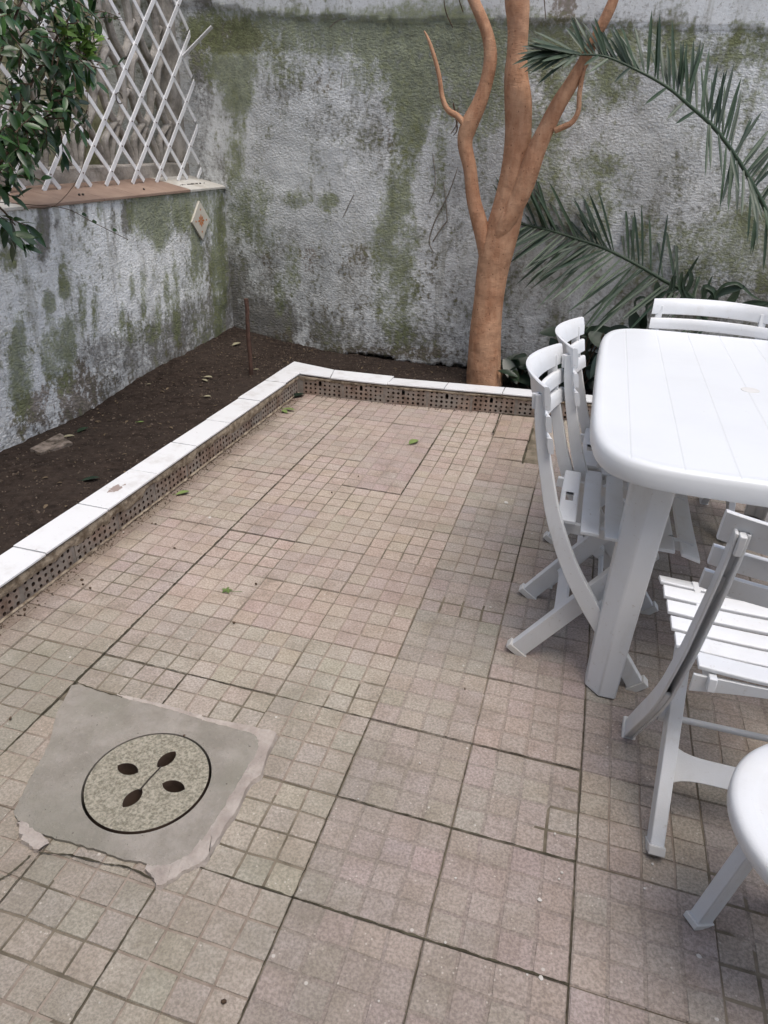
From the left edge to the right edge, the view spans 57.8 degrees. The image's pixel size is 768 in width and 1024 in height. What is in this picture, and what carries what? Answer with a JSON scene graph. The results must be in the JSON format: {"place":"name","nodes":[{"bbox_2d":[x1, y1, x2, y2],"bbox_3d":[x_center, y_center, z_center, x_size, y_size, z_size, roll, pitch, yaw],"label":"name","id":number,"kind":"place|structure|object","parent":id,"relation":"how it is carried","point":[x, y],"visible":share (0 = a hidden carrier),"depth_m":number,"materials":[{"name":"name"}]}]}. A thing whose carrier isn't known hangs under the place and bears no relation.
{"place":"outdoors","nodes":[
{"label":"outdoors","id":0,"kind":"place"},
{"bbox_2d":[0,0,127,262],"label":"shrub","id":1,"kind":"object","parent":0,"point":[16,140],"visible":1,"depth_m":2.80,"materials":[{"name":"green plant"}]},
{"bbox_2d":[0,326,592,554],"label":"soil","id":2,"kind":"structure","parent":0,"point":[13,499],"depth_m":3.85,"materials":[{"name":"brown soil"}]},
{"bbox_2d":[30,433,72,454],"bbox_3d":[-1.640,-0.330,3.467,0.140,0.028,0.240,10,29,14],"label":"stone slab","id":3,"kind":"object","parent":2,"relation":"on","point":[57,442],"depth_m":3.44,"materials":[{"name":"beige stone"}]},
{"bbox_2d":[78,476,98,480],"bbox_3d":[-1.322,-0.148,3.109,0.097,0.009,0.030,-11,31,-23],"label":"fallen leaf","id":4,"kind":"object","parent":2,"relation":"on","point":[90,477],"visible":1,"depth_m":3.12,"materials":[{"name":"green plant"}]},
{"bbox_2d":[244,298,252,374],"bbox_3d":[-0.867,-1.098,4.464,0.032,0.532,0.032,-1,28,-6],"label":"garden stake","id":5,"kind":"object","parent":2,"relation":"on","point":[247,323],"visible":0.91,"depth_m":4.44,"materials":[{"name":"brown wood"}]},
{"bbox_2d":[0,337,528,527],"bbox_3d":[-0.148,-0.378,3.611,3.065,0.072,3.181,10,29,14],"label":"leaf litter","id":6,"kind":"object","parent":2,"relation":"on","point":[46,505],"visible":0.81,"depth_m":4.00,"materials":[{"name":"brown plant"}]},
{"bbox_2d":[100,0,767,368],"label":"garden wall","id":7,"kind":"structure","parent":2,"relation":"on","point":[294,151],"depth_m":4.33,"materials":[{"name":"grey paint"}]},
{"bbox_2d":[329,18,458,251],"bbox_3d":[0.061,-2.311,4.318,0.864,1.275,0.021,11,29,15],"label":"dry vine","id":8,"kind":"object","parent":7,"relation":"attached to","point":[435,179],"visible":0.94,"depth_m":4.38,"materials":[{"name":"plant"}]},
{"bbox_2d":[424,0,618,386],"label":"tree","id":9,"kind":"object","parent":2,"relation":"on","point":[496,234],"visible":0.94,"depth_m":3.86,"materials":[{"name":"orange plant"}]},
{"bbox_2d":[498,353,547,386],"bbox_3d":[0.903,-0.878,4.502,0.449,0.362,0.339,10,29,14],"label":"broadleaf plant","id":10,"kind":"object","parent":2,"relation":"on","point":[514,371],"visible":0.59,"depth_m":4.46,"materials":[{"name":"green plant"}]},
{"bbox_2d":[539,312,646,390],"bbox_3d":[1.286,-0.927,4.481,0.741,0.825,0.530,10,29,14],"label":"broadleaf plant","id":11,"kind":"object","parent":2,"relation":"on","point":[595,339],"visible":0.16,"depth_m":4.27,"materials":[{"name":"green plant"}]},
{"bbox_2d":[492,178,767,339],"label":"young palm","id":12,"kind":"object","parent":2,"relation":"on","point":[734,288],"visible":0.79,"depth_m":4.17,"materials":[{"name":"green plant"}]},
{"bbox_2d":[512,11,767,270],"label":"palm","id":13,"kind":"object","parent":2,"relation":"on","point":[548,53],"visible":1,"depth_m":3.50,"materials":[{"name":"green plant"}]},
{"bbox_2d":[0,394,767,1023],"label":"patio paving","id":14,"kind":"structure","parent":0,"point":[198,942],"depth_m":1.81,"materials":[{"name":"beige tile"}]},
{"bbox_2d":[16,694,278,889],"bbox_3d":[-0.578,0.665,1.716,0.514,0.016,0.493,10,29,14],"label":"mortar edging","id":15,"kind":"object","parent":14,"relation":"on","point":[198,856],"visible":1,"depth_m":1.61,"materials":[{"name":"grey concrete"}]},
{"bbox_2d":[173,490,188,494],"bbox_3d":[-0.899,-0.085,3.080,0.078,0.008,0.030,-15,32,-28],"label":"fallen leaf","id":16,"kind":"object","parent":14,"relation":"on","point":[182,491],"visible":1,"depth_m":3.09,"materials":[{"name":"green plant"}]},
{"bbox_2d":[222,587,241,592],"bbox_3d":[-0.535,0.272,2.447,0.070,0.006,0.040,-5,29,-13],"label":"leaf sprig","id":17,"kind":"object","parent":14,"relation":"on","point":[227,589],"visible":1,"depth_m":2.44,"materials":[{"name":"green plant"}]},
{"bbox_2d":[9,475,465,1003],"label":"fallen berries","id":18,"kind":"object","parent":14,"relation":"on","point":[224,1001],"visible":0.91,"depth_m":2.28,"materials":[{"name":"plant"}]},
{"bbox_2d":[0,394,564,635],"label":"dirt crumbs","id":19,"kind":"object","parent":14,"relation":"on","point":[280,409],"visible":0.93,"depth_m":2.94,"materials":[{"name":"brown soil"}]},
{"bbox_2d":[0,361,592,622],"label":"planter curb","id":20,"kind":"structure","parent":14,"relation":"on","point":[36,562],"depth_m":3.25,"materials":[{"name":"tile"}]},
{"bbox_2d":[0,395,767,1023],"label":"joint filling","id":21,"kind":"object","parent":14,"relation":"in","point":[532,455],"visible":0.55,"depth_m":1.81,"materials":[{"name":"grey concrete"}]},
{"bbox_2d":[407,439,418,444],"bbox_3d":[0.155,-0.371,3.684,0.049,0.011,0.081,10,29,14],"label":"fallen leaf","id":22,"kind":"object","parent":14,"relation":"on","point":[411,441],"visible":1,"depth_m":3.69,"materials":[{"name":"green plant"}]},
{"bbox_2d":[208,501,718,1020],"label":"paint flecks","id":23,"kind":"object","parent":14,"relation":"on","point":[540,977],"visible":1,"depth_m":1.48,"materials":[{"name":"white paint"}]},
{"bbox_2d":[506,343,699,691],"bbox_3d":[0.641,0.015,2.101,0.535,0.906,0.466,10,29,14],"label":"folding chair","id":24,"kind":"object","parent":14,"relation":"on","point":[563,569],"visible":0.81,"depth_m":2.05,"materials":[{"name":"white plastic"}]},
{"bbox_2d":[539,317,702,614],"bbox_3d":[0.805,-0.162,2.442,0.535,0.906,0.466,10,29,14],"label":"folding chair","id":25,"kind":"object","parent":14,"relation":"on","point":[584,461],"visible":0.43,"depth_m":2.32,"materials":[{"name":"white plastic"}]},
{"bbox_2d":[585,329,767,698],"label":"garden table","id":26,"kind":"object","parent":14,"relation":"on","point":[673,413],"visible":0.94,"depth_m":1.94,"materials":[{"name":"plastic"}]},
{"bbox_2d":[621,509,767,857],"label":"folding chair","id":27,"kind":"object","parent":14,"relation":"on","point":[720,594],"visible":0.96,"depth_m":1.51,"materials":[{"name":"white plastic"}]},
{"bbox_2d":[624,298,767,541],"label":"folding chair","id":28,"kind":"object","parent":14,"relation":"on","point":[758,315],"visible":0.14,"depth_m":2.90,"materials":[{"name":"white plastic"}]},
{"bbox_2d":[683,744,767,930],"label":"folding stool","id":29,"kind":"object","parent":14,"relation":"on","point":[747,800],"visible":1,"depth_m":1.23,"materials":[{"name":"white plastic"}]},
{"label":"ground","id":30,"kind":"structure","parent":0,"visible":0},
{"bbox_2d":[0,0,117,165],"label":"neighbour wall","id":31,"kind":"structure","parent":30,"relation":"on","point":[95,125],"depth_m":4.58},
{"bbox_2d":[0,189,233,451],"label":"wall","id":32,"kind":"structure","parent":30,"relation":"on","point":[93,315],"depth_m":3.92,"materials":[{"name":"grey paint"}]},
{"bbox_2d":[0,175,225,211],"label":"wall ledge","id":33,"kind":"object","parent":32,"relation":"on","point":[96,191],"depth_m":3.92,"materials":[{"name":"ceramic"}]},
{"bbox_2d":[0,0,189,185],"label":"balustrade","id":34,"kind":"object","parent":33,"relation":"on","point":[106,147],"visible":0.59,"depth_m":4.29,"materials":[{"name":"concrete"}]},
{"bbox_2d":[0,0,212,193],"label":"lattice trellis","id":35,"kind":"object","parent":33,"relation":"on","point":[183,53],"visible":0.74,"depth_m":4.17,"materials":[{"name":"white wood"}]},
{"bbox_2d":[78,183,200,195],"bbox_3d":[-1.432,-1.988,4.270,0.024,0.016,1.363,9,29,13],"label":"ledge debris","id":36,"kind":"object","parent":33,"relation":"on","point":[144,189],"visible":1,"depth_m":4.61,"materials":[{"name":"brown plant"}]},
{"bbox_2d":[191,201,209,239],"bbox_3d":[-1.245,-1.976,4.716,0.015,0.246,0.235,10,29,14],"label":"wall tile","id":37,"kind":"object","parent":32,"relation":"attached to","point":[200,219],"depth_m":4.70,"materials":[{"name":"beige ceramic"}]},
{"label":"paving bed","id":38,"kind":"structure","parent":0,"visible":0},
{"bbox_2d":[14,684,258,865],"bbox_3d":[-0.664,0.687,1.775,0.618,0.108,0.443,10,29,14],"label":"concrete patch","id":39,"kind":"object","parent":38,"relation":"on","point":[92,728],"visible":0.64,"depth_m":1.74,"materials":[{"name":"grey concrete"}]},
{"bbox_2d":[84,734,209,834],"bbox_3d":[-0.585,0.711,1.744,0.336,0.123,0.336,10,29,14],"label":"manhole cover","id":40,"kind":"object","parent":39,"relation":"in","point":[146,784],"visible":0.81,"depth_m":1.71,"materials":[{"name":"stone"}]}
]}

